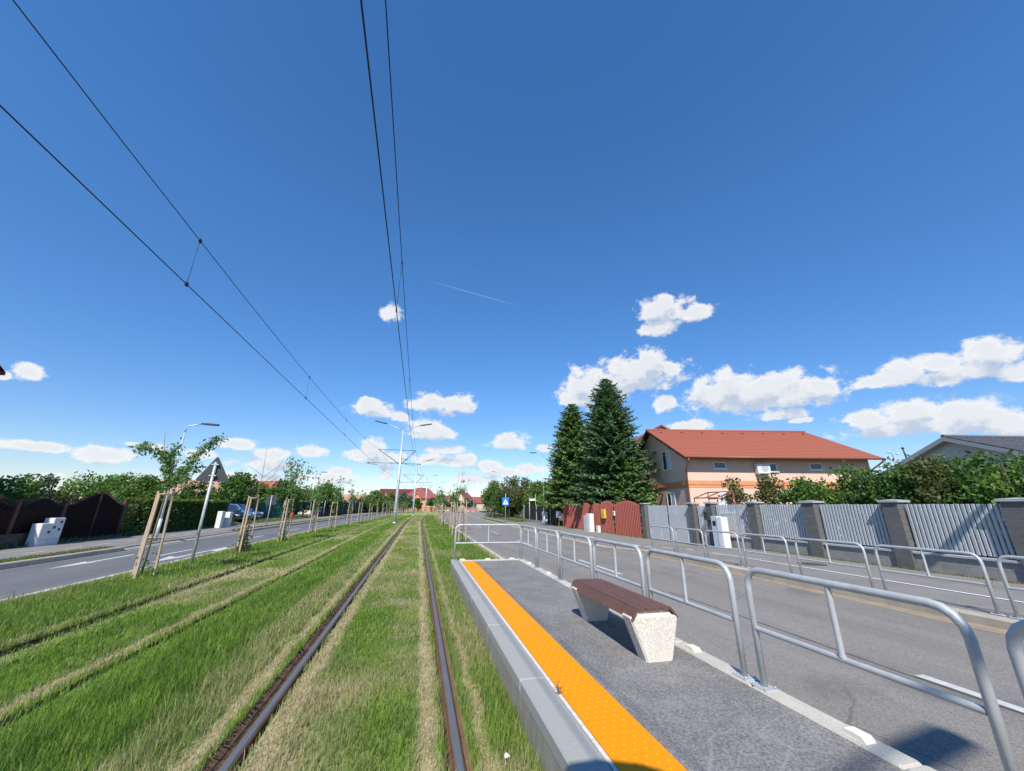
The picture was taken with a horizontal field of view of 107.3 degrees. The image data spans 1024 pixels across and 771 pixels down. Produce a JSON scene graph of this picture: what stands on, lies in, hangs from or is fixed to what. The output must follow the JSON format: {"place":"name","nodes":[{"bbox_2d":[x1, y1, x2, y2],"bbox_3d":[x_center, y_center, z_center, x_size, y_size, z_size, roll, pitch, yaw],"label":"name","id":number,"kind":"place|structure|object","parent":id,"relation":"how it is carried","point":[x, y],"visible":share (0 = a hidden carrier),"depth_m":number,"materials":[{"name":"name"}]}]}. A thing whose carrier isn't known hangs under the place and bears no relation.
{"place":"outdoors","nodes":[
{"label":"outdoors","id":0,"kind":"place"},
{"bbox_2d":[110,531,234,546],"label":"driveway","id":1,"kind":"structure","parent":0,"point":[132,544],"depth_m":16.82,"materials":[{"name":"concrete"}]},
{"bbox_2d":[153,423,219,540],"bbox_3d":[-14.589,4.248,16.967,1.272,5.195,0.220,10,-20,-26],"label":"street lamp","id":2,"kind":"object","parent":1,"relation":"on","point":[162,514],"visible":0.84,"depth_m":16.43,"materials":[{"name":"metal"}]},
{"bbox_2d":[0,511,392,559],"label":"pavement","id":3,"kind":"structure","parent":0,"point":[45,549],"depth_m":15.51,"materials":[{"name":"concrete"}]},
{"bbox_2d":[0,511,409,599],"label":"road","id":4,"kind":"structure","parent":0,"point":[27,579],"depth_m":10.83,"materials":[{"name":"grey asphalt"}]},
{"bbox_2d":[0,511,401,569],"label":"kerb","id":5,"kind":"structure","parent":4,"relation":"on","point":[21,563],"depth_m":12.79,"materials":[{"name":"concrete"}]},
{"bbox_2d":[0,511,414,602],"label":"median kerb","id":6,"kind":"structure","parent":4,"relation":"on","point":[131,570],"depth_m":8.61,"materials":[{"name":"concrete"}]},
{"bbox_2d":[398,492,412,511],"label":"deciduous tree","id":7,"kind":"object","parent":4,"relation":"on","point":[403,496],"visible":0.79,"depth_m":91.74,"materials":[{"name":"green plant"}]},
{"bbox_2d":[86,513,356,539],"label":"garden","id":8,"kind":"object","parent":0,"point":[304,516],"visible":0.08,"depth_m":51.78,"materials":[{"name":"green plant"}]},
{"bbox_2d":[0,475,29,504],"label":"deciduous tree","id":9,"kind":"object","parent":8,"relation":"on","point":[8,491],"visible":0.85,"depth_m":15.68,"materials":[{"name":"green plant"}]},
{"bbox_2d":[5,473,55,504],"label":"deciduous tree","id":10,"kind":"object","parent":8,"relation":"on","point":[25,495],"visible":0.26,"depth_m":17.02,"materials":[{"name":"green plant"}]},
{"bbox_2d":[0,493,69,546],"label":"sheet fence","id":11,"kind":"object","parent":8,"relation":"on","point":[18,519],"visible":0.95,"depth_m":13.70,"materials":[{"name":"metal"}]},
{"bbox_2d":[33,473,77,498],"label":"deciduous tree","id":12,"kind":"object","parent":8,"relation":"on","point":[52,482],"visible":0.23,"depth_m":19.45,"materials":[{"name":"green plant"}]},
{"bbox_2d":[51,489,84,504],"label":"deciduous tree","id":13,"kind":"object","parent":8,"relation":"on","point":[64,496],"visible":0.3,"depth_m":19.22,"materials":[{"name":"green plant"}]},
{"bbox_2d":[59,491,128,539],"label":"metal gate","id":14,"kind":"structure","parent":8,"relation":"on","point":[100,514],"depth_m":16.71,"materials":[{"name":"brown metal"}]},
{"bbox_2d":[58,470,143,500],"bbox_3d":[-25.918,7.146,23.644,4.766,3.610,4.713,-5,-19,18],"label":"deciduous tree","id":15,"kind":"object","parent":8,"relation":"on","point":[100,484],"visible":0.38,"depth_m":23.40,"materials":[{"name":"green plant"}]},
{"bbox_2d":[119,503,154,535],"bbox_3d":[-19.159,6.996,19.560,1.272,1.670,2.779,5,-18,-12],"label":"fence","id":16,"kind":"object","parent":8,"relation":"on","point":[128,523],"visible":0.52,"depth_m":18.84,"materials":[{"name":"green plant"}]},
{"bbox_2d":[114,474,165,501],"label":"shrub","id":17,"kind":"object","parent":8,"relation":"on","point":[146,486],"visible":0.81,"depth_m":21.00,"materials":[{"name":"green plant"}]},
{"bbox_2d":[119,496,229,532],"bbox_3d":[-20.471,7.967,23.354,1.582,1.997,9.112,5,-18,-12],"label":"hedge","id":18,"kind":"object","parent":8,"relation":"on","point":[189,514],"visible":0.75,"depth_m":22.38,"materials":[{"name":"green plant"}]},
{"bbox_2d":[170,481,216,503],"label":"deciduous tree","id":19,"kind":"object","parent":8,"relation":"on","point":[187,492],"visible":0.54,"depth_m":38.77,"materials":[{"name":"green plant"}]},
{"bbox_2d":[160,479,255,510],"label":"distant house","id":20,"kind":"structure","parent":8,"relation":"on","point":[177,488],"depth_m":58.16,"materials":[{"name":"tile"}]},
{"bbox_2d":[211,469,260,507],"bbox_3d":[-28.276,11.149,38.653,4.245,5.129,5.642,13,-21,-33],"label":"deciduous tree","id":21,"kind":"object","parent":8,"relation":"on","point":[237,488],"visible":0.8,"depth_m":37.93,"materials":[{"name":"green plant"}]},
{"bbox_2d":[224,505,250,522],"bbox_3d":[-24.116,10.648,31.173,4.060,1.445,2.040,0,-18,1],"label":"parked car","id":22,"kind":"object","parent":8,"relation":"on","point":[238,515],"visible":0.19,"depth_m":31.02,"materials":[{"name":"black paint"}]},
{"bbox_2d":[230,504,263,519],"bbox_3d":[-26.238,11.994,35.612,4.385,1.561,2.203,3,-18,-7],"label":"parked car","id":23,"kind":"object","parent":8,"relation":"on","point":[242,507],"visible":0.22,"depth_m":35.40,"materials":[{"name":"blue paint"}]},
{"bbox_2d":[251,481,270,502],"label":"deciduous tree","id":24,"kind":"object","parent":8,"relation":"on","point":[262,490],"visible":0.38,"depth_m":44.74,"materials":[{"name":"green plant"}]},
{"bbox_2d":[243,502,282,518],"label":"fence","id":25,"kind":"object","parent":8,"relation":"on","point":[275,511],"visible":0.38,"depth_m":41.87,"materials":[{"name":"metal"}]},
{"bbox_2d":[263,478,301,516],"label":"deciduous tree","id":26,"kind":"object","parent":8,"relation":"on","point":[280,490],"visible":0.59,"depth_m":44.47,"materials":[{"name":"green plant"}]},
{"bbox_2d":[281,501,324,517],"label":"fence","id":27,"kind":"object","parent":8,"relation":"on","point":[301,506],"visible":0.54,"depth_m":46.32,"materials":[{"name":"metal"}]},
{"bbox_2d":[298,489,316,516],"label":"deciduous tree","id":28,"kind":"object","parent":8,"relation":"on","point":[304,497],"visible":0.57,"depth_m":49.89,"materials":[{"name":"green plant"}]},
{"bbox_2d":[311,480,345,511],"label":"deciduous tree","id":29,"kind":"object","parent":8,"relation":"on","point":[329,497],"visible":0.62,"depth_m":55.09,"materials":[{"name":"green plant"}]},
{"bbox_2d":[0,511,545,770],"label":"median strip","id":30,"kind":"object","parent":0,"point":[219,758],"visible":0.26,"depth_m":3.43,"materials":[{"name":"plant"}]},
{"bbox_2d":[128,433,228,577],"bbox_3d":[-8.399,2.761,9.031,2.030,3.443,0.877,5,-18,-12],"label":"young tree","id":31,"kind":"object","parent":30,"relation":"on","point":[168,461],"visible":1,"depth_m":9.18,"materials":[{"name":"green plant"}]},
{"bbox_2d":[190,457,228,563],"bbox_3d":[-8.796,3.589,10.757,0.802,3.053,0.102,7,-19,-20],"label":"road sign","id":32,"kind":"object","parent":30,"relation":"on","point":[213,471],"visible":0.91,"depth_m":11.03,"materials":[{"name":"metal"}]},
{"bbox_2d":[232,450,284,552],"bbox_3d":[-9.213,4.174,13.789,1.255,3.653,0.628,13,-22,-35],"label":"young tree","id":33,"kind":"object","parent":30,"relation":"on","point":[243,538],"visible":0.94,"depth_m":13.36,"materials":[{"name":"brown plant"}]},
{"bbox_2d":[277,456,316,540],"bbox_3d":[-10.352,5.366,17.944,1.586,3.912,0.949,5,-18,-12],"label":"young tree","id":34,"kind":"object","parent":30,"relation":"on","point":[293,487],"visible":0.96,"depth_m":18.05,"materials":[{"name":"green plant"}]},
{"bbox_2d":[305,473,333,531],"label":"young tree","id":35,"kind":"object","parent":30,"relation":"on","point":[312,495],"visible":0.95,"depth_m":22.94,"materials":[{"name":"green plant"}]},
{"bbox_2d":[218,512,426,770],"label":"tram rail","id":36,"kind":"object","parent":30,"relation":"on","point":[252,733],"visible":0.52,"depth_m":3.42,"materials":[{"name":"metal"}]},
{"bbox_2d":[328,476,344,527],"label":"young tree","id":37,"kind":"object","parent":30,"relation":"on","point":[337,492],"visible":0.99,"depth_m":27.80,"materials":[{"name":"green plant"}]},
{"bbox_2d":[367,420,431,522],"bbox_3d":[-11.127,8.348,36.641,5.884,9.787,0.340,5,-18,-12],"label":"tram mast","id":38,"kind":"object","parent":30,"relation":"on","point":[397,492],"visible":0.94,"depth_m":36.81,"materials":[{"name":"metal"}]},
{"bbox_2d":[12,0,412,488],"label":"carrier wire","id":39,"kind":"object","parent":38,"relation":"attached to","point":[186,284],"visible":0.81,"depth_m":5.66,"materials":[{"name":"black metal"}]},
{"bbox_2d":[0,105,401,482],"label":"contact wire","id":40,"kind":"object","parent":39,"relation":"hanging from","point":[32,136],"visible":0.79,"depth_m":5.13,"materials":[{"name":"black metal"}]},
{"bbox_2d":[385,0,434,487],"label":"carrier wire","id":41,"kind":"object","parent":38,"relation":"attached to","point":[397,187],"visible":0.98,"depth_m":5.76,"materials":[{"name":"black metal"}]},
{"bbox_2d":[360,0,432,491],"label":"contact wire","id":42,"kind":"object","parent":41,"relation":"hanging from","point":[362,12],"visible":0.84,"depth_m":4.06,"materials":[{"name":"black metal"}]},
{"bbox_2d":[408,486,436,511],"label":"distant house","id":43,"kind":"structure","parent":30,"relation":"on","point":[420,493],"depth_m":112.62,"materials":[{"name":"red tile"}]},
{"bbox_2d":[397,506,477,512],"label":"garden wall","id":44,"kind":"structure","parent":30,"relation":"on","point":[463,509],"depth_m":106.89,"materials":[{"name":"tile"}]},
{"bbox_2d":[421,512,465,770],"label":"tram rail","id":45,"kind":"object","parent":30,"relation":"on","point":[456,748],"visible":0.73,"depth_m":3.44,"materials":[{"name":"metal"}]},
{"bbox_2d":[458,479,469,541],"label":"young tree","id":46,"kind":"object","parent":30,"relation":"on","point":[463,517],"visible":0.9,"depth_m":17.99,"materials":[{"name":"brown plant"}]},
{"bbox_2d":[451,559,936,770],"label":"platform","id":47,"kind":"structure","parent":30,"relation":"on","point":[617,703],"depth_m":2.73,"materials":[{"name":"concrete"}]},
{"bbox_2d":[451,524,520,560],"bbox_3d":[-0.619,4.102,9.895,1.890,0.869,0.120,5,-18,-12],"label":"railing frame","id":48,"kind":"object","parent":47,"relation":"on","point":[457,526],"visible":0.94,"depth_m":9.90,"materials":[{"name":"metal"}]},
{"bbox_2d":[519,525,536,566],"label":"railing frame","id":49,"kind":"object","parent":47,"relation":"on","point":[534,528],"visible":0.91,"depth_m":9.18,"materials":[{"name":"metal"}]},
{"bbox_2d":[534,528,559,579],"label":"railing frame","id":50,"kind":"object","parent":47,"relation":"on","point":[546,551],"visible":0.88,"depth_m":7.95,"materials":[{"name":"metal"}]},
{"bbox_2d":[558,532,593,581],"bbox_3d":[1.090,3.040,6.543,0.120,0.864,1.520,5,-18,-12],"label":"railing frame","id":51,"kind":"object","parent":47,"relation":"on","point":[590,567],"visible":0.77,"depth_m":6.57,"materials":[{"name":"metal"}]},
{"bbox_2d":[593,538,645,596],"bbox_3d":[1.432,2.601,5.166,0.120,0.864,1.490,5,-18,-12],"label":"railing frame","id":52,"kind":"object","parent":47,"relation":"on","point":[642,585],"visible":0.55,"depth_m":5.12,"materials":[{"name":"metal"}]},
{"bbox_2d":[571,578,677,662],"bbox_3d":[1.164,2.518,4.169,0.505,0.436,1.515,5,-18,-12],"label":"bench","id":53,"kind":"object","parent":47,"relation":"on","point":[651,624],"visible":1,"depth_m":3.57,"materials":[{"name":"concrete"}]},
{"bbox_2d":[645,548,757,681],"bbox_3d":[1.766,2.171,3.817,0.120,0.864,1.440,5,-18,-12],"label":"railing frame","id":54,"kind":"object","parent":47,"relation":"on","point":[743,674],"visible":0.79,"depth_m":3.44,"materials":[{"name":"metal"}]},
{"bbox_2d":[840,726,875,744],"bbox_3d":[2.104,2.122,2.293,0.080,0.030,0.150,5,-18,-12],"label":"kerb reflector","id":55,"kind":"object","parent":47,"relation":"on","point":[860,735],"visible":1,"depth_m":2.27,"materials":[{"name":"white plastic"}]},
{"bbox_2d":[745,567,1018,770],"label":"railing frame","id":56,"kind":"object","parent":47,"relation":"on","point":[990,709],"visible":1,"depth_m":2.12,"materials":[{"name":"metal"}]},
{"bbox_2d":[1005,619,1023,698],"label":"railing frame","id":57,"kind":"object","parent":47,"relation":"on","point":[1014,635],"visible":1,"depth_m":1.71,"materials":[{"name":"metal"}]},
{"bbox_2d":[0,0,1023,498],"label":"sky","id":58,"kind":"structure","parent":0,"point":[807,216],"materials":[{"name":"blue"}]},
{"bbox_2d":[440,511,1023,770],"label":"road","id":59,"kind":"structure","parent":0,"point":[930,650],"depth_m":4.72,"materials":[{"name":"grey asphalt"}]},
{"bbox_2d":[464,512,1019,629],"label":"kerb","id":60,"kind":"structure","parent":59,"relation":"on","point":[995,621],"depth_m":7.28,"materials":[{"name":"concrete"}]},
{"bbox_2d":[481,512,1003,556],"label":"garden","id":61,"kind":"object","parent":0,"point":[559,521],"visible":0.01,"depth_m":42.01,"materials":[{"name":"green plant"}]},
{"bbox_2d":[510,476,531,516],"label":"deciduous tree","id":62,"kind":"object","parent":61,"relation":"on","point":[518,492],"visible":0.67,"depth_m":51.33,"materials":[{"name":"green plant"}]},
{"bbox_2d":[522,479,546,509],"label":"deciduous tree","id":63,"kind":"object","parent":61,"relation":"on","point":[534,487],"visible":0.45,"depth_m":47.88,"materials":[{"name":"green plant"}]},
{"bbox_2d":[535,404,594,509],"bbox_3d":[6.400,7.708,37.851,7.567,12.306,7.565,12,-21,-32],"label":"spruce tree","id":64,"kind":"object","parent":61,"relation":"on","point":[565,477],"visible":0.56,"depth_m":37.09,"materials":[{"name":"green plant"}]},
{"bbox_2d":[563,378,663,518],"bbox_3d":[8.807,5.665,33.138,8.116,13.344,8.345,-12,-22,34],"label":"spruce tree","id":65,"kind":"object","parent":61,"relation":"on","point":[609,437],"visible":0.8,"depth_m":32.13,"materials":[{"name":"green plant"}]},
{"bbox_2d":[609,457,660,532],"bbox_3d":[9.380,8.785,29.779,4.814,6.272,5.138,5,-18,-12],"label":"spruce tree","id":66,"kind":"object","parent":61,"relation":"on","point":[629,490],"visible":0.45,"depth_m":29.54,"materials":[{"name":"green plant"}]},
{"bbox_2d":[694,491,739,535],"bbox_3d":[9.988,6.508,18.467,1.006,2.544,1.756,5,-18,-12],"label":"canopy frame","id":67,"kind":"object","parent":61,"relation":"on","point":[709,497],"visible":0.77,"depth_m":18.69,"materials":[{"name":"metal"}]},
{"bbox_2d":[718,475,755,534],"bbox_3d":[11.117,6.099,18.483,1.571,3.354,2.034,-15,-24,40],"label":"shrub","id":68,"kind":"object","parent":61,"relation":"on","point":[739,495],"visible":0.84,"depth_m":18.60,"materials":[{"name":"green plant"}]},
{"bbox_2d":[635,429,885,535],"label":"pink house","id":69,"kind":"structure","parent":61,"relation":"on","point":[690,464],"depth_m":26.85,"materials":[{"name":"orange tile"}]},
{"bbox_2d":[662,450,671,471],"bbox_3d":[12.082,5.898,29.496,0.170,1.550,1.520,1,-18,-1],"label":"window","id":70,"kind":"structure","parent":69,"relation":"in","point":[666,460],"depth_m":29.48,"materials":[{"name":"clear glass"}]},
{"bbox_2d":[753,473,788,519],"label":"shrub","id":71,"kind":"object","parent":61,"relation":"on","point":[767,492],"visible":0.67,"depth_m":17.91,"materials":[{"name":"green plant"}]},
{"bbox_2d":[774,476,812,535],"bbox_3d":[12.872,5.535,16.576,2.143,3.087,1.923,11,-21,-30],"label":"shrub","id":72,"kind":"object","parent":61,"relation":"on","point":[784,499],"visible":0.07,"depth_m":16.87,"materials":[{"name":"green plant"}]},
{"bbox_2d":[782,472,843,533],"bbox_3d":[12.571,5.106,15.394,2.209,3.125,2.233,0,-18,1],"label":"shrub","id":73,"kind":"object","parent":61,"relation":"on","point":[806,491],"visible":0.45,"depth_m":15.53,"materials":[{"name":"green plant"}]},
{"bbox_2d":[823,459,884,542],"bbox_3d":[13.480,4.654,14.589,2.418,3.512,2.124,-6,-19,20],"label":"shrub","id":74,"kind":"object","parent":61,"relation":"on","point":[845,476],"visible":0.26,"depth_m":14.74,"materials":[{"name":"green plant"}]},
{"bbox_2d":[834,467,911,542],"bbox_3d":[13.047,4.540,13.594,2.070,3.114,2.284,4,-18,-12],"label":"shrub","id":75,"kind":"object","parent":61,"relation":"on","point":[862,486],"visible":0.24,"depth_m":13.61,"materials":[{"name":"green plant"}]},
{"bbox_2d":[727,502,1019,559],"bbox_3d":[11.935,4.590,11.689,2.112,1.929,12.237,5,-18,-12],"label":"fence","id":76,"kind":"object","parent":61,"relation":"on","point":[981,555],"visible":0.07,"depth_m":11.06,"materials":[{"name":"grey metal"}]},
{"bbox_2d":[868,456,950,518],"bbox_3d":[13.731,4.140,12.910,2.334,3.465,2.478,14,-22,-35],"label":"shrub","id":77,"kind":"object","parent":61,"relation":"on","point":[897,472],"visible":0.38,"depth_m":12.97,"materials":[{"name":"green plant"}]},
{"bbox_2d":[894,451,989,549],"bbox_3d":[13.732,3.846,11.936,2.285,3.430,2.655,-2,-18,9],"label":"shrub","id":78,"kind":"object","parent":61,"relation":"on","point":[934,475],"visible":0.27,"depth_m":11.89,"materials":[{"name":"green plant"}]},
{"bbox_2d":[930,450,1023,558],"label":"shrub","id":79,"kind":"object","parent":61,"relation":"on","point":[971,471],"visible":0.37,"depth_m":11.33,"materials":[{"name":"green plant"}]},
{"bbox_2d":[963,460,1023,541],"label":"shrub","id":80,"kind":"object","parent":61,"relation":"on","point":[992,487],"visible":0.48,"depth_m":10.47,"materials":[{"name":"green plant"}]},
{"bbox_2d":[995,446,1023,477],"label":"shrub","id":81,"kind":"object","parent":61,"relation":"on","point":[1016,458],"visible":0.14,"depth_m":11.40,"materials":[{"name":"green plant"}]},
{"bbox_2d":[465,511,1023,619],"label":"pavement","id":82,"kind":"structure","parent":0,"point":[968,596],"depth_m":9.45,"materials":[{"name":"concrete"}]},
{"bbox_2d":[480,480,499,515],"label":"deciduous tree","id":83,"kind":"object","parent":82,"relation":"on","point":[492,490],"visible":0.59,"depth_m":61.36,"materials":[{"name":"green plant"}]},
{"bbox_2d":[488,488,506,516],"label":"deciduous tree","id":84,"kind":"object","parent":82,"relation":"on","point":[495,500],"visible":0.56,"depth_m":57.18,"materials":[{"name":"green plant"}]},
{"bbox_2d":[496,474,519,516],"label":"deciduous tree","id":85,"kind":"object","parent":82,"relation":"on","point":[513,481],"visible":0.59,"depth_m":54.69,"materials":[{"name":"green plant"}]},
{"bbox_2d":[0,514,1021,583],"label":"grass","id":86,"kind":"structure","parent":82,"relation":"on","point":[497,516],"depth_m":15.01,"materials":[{"name":"green plant"}]},
{"bbox_2d":[499,500,522,516],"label":"deciduous tree","id":87,"kind":"object","parent":82,"relation":"on","point":[513,510],"visible":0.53,"depth_m":55.23,"materials":[{"name":"green plant"}]},
{"bbox_2d":[524,505,558,524],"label":"bar fence","id":88,"kind":"object","parent":82,"relation":"on","point":[535,513],"visible":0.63,"depth_m":41.66,"materials":[{"name":"metal"}]},
{"bbox_2d":[586,513,594,531],"bbox_3d":[5.881,10.357,28.300,0.365,1.380,0.600,5,-18,-12],"label":"utility cabinet","id":89,"kind":"object","parent":82,"relation":"on","point":[590,522],"visible":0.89,"depth_m":28.11,"materials":[{"name":"white metal"}]},
{"bbox_2d":[563,501,642,537],"bbox_3d":[6.314,10.126,29.074,0.124,2.280,13.500,5,-18,-12],"label":"sheet fence","id":90,"kind":"object","parent":82,"relation":"on","point":[627,518],"visible":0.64,"depth_m":26.47,"materials":[{"name":"red metal"}]},
{"bbox_2d":[640,502,704,545],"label":"metal gate","id":91,"kind":"structure","parent":82,"relation":"on","point":[647,510],"depth_m":20.29,"materials":[{"name":"metal"}]},
{"bbox_2d":[675,527,705,557],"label":"railing frame","id":92,"kind":"object","parent":82,"relation":"on","point":[687,529],"visible":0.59,"depth_m":12.52,"materials":[{"name":"metal"}]},
{"bbox_2d":[711,516,731,547],"bbox_3d":[9.109,6.420,16.432,0.354,1.350,0.640,5,-18,-12],"label":"utility cabinet","id":93,"kind":"object","parent":82,"relation":"on","point":[719,523],"visible":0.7,"depth_m":16.27,"materials":[{"name":"white plastic"}]},
{"bbox_2d":[705,530,745,566],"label":"railing frame","id":94,"kind":"object","parent":82,"relation":"on","point":[722,547],"visible":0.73,"depth_m":11.12,"materials":[{"name":"metal"}]},
{"bbox_2d":[741,533,792,573],"bbox_3d":[6.563,4.337,9.768,0.120,0.884,1.490,5,-18,-12],"label":"railing frame","id":95,"kind":"object","parent":82,"relation":"on","point":[787,551],"visible":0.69,"depth_m":9.77,"materials":[{"name":"metal"}]},
{"bbox_2d":[794,538,874,587],"bbox_3d":[6.947,3.843,8.219,0.120,0.884,1.630,5,-18,-12],"label":"railing frame","id":96,"kind":"object","parent":82,"relation":"on","point":[830,562],"visible":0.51,"depth_m":8.18,"materials":[{"name":"metal"}]},
{"bbox_2d":[703,497,1023,582],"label":"slat fence","id":97,"kind":"object","parent":82,"relation":"on","point":[898,520],"visible":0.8,"depth_m":10.69,"materials":[{"name":"metal"}]},
{"bbox_2d":[697,506,710,545],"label":"metal gate","id":98,"kind":"structure","parent":97,"relation":"attached to","point":[699,510],"depth_m":18.10,"materials":[{"name":"grey metal"}]},
{"bbox_2d":[874,544,1008,615],"bbox_3d":[7.340,3.337,6.634,0.120,0.884,1.650,5,-18,-12],"label":"railing frame","id":99,"kind":"object","parent":82,"relation":"on","point":[988,585],"visible":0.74,"depth_m":6.49,"materials":[{"name":"metal"}]},
{"bbox_2d":[997,555,1023,619],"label":"railing frame","id":100,"kind":"object","parent":82,"relation":"on","point":[1007,587],"visible":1,"depth_m":5.71,"materials":[{"name":"metal"}]},
{"bbox_2d":[880,435,1023,491],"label":"white house","id":101,"kind":"structure","parent":0,"point":[950,446],"depth_m":17.65,"materials":[{"name":"grey tile"}]},
{"label":"left verge","id":102,"kind":"structure","parent":0,"visible":0},
{"bbox_2d":[25,518,65,546],"bbox_3d":[-17.509,5.536,14.136,0.325,1.060,0.920,5,-18,-12],"label":"utility cabinet","id":103,"kind":"object","parent":102,"relation":"on","point":[48,531],"visible":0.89,"depth_m":14.01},
{"bbox_2d":[214,511,225,527],"bbox_3d":[-19.597,9.044,25.259,0.305,1.150,0.420,5,-18,-12],"label":"utility cabinet","id":104,"kind":"object","parent":102,"relation":"on","point":[220,519],"visible":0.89,"depth_m":25.15,"materials":[{"name":"white metal"}]},
{"bbox_2d":[323,500,409,515],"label":"fence","id":105,"kind":"object","parent":102,"relation":"on","point":[341,510],"visible":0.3,"depth_m":67.01,"materials":[{"name":"metal"}]},
{"bbox_2d":[367,489,386,512],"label":"deciduous tree","id":106,"kind":"object","parent":102,"relation":"on","point":[381,495],"visible":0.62,"depth_m":83.42,"materials":[{"name":"green plant"}]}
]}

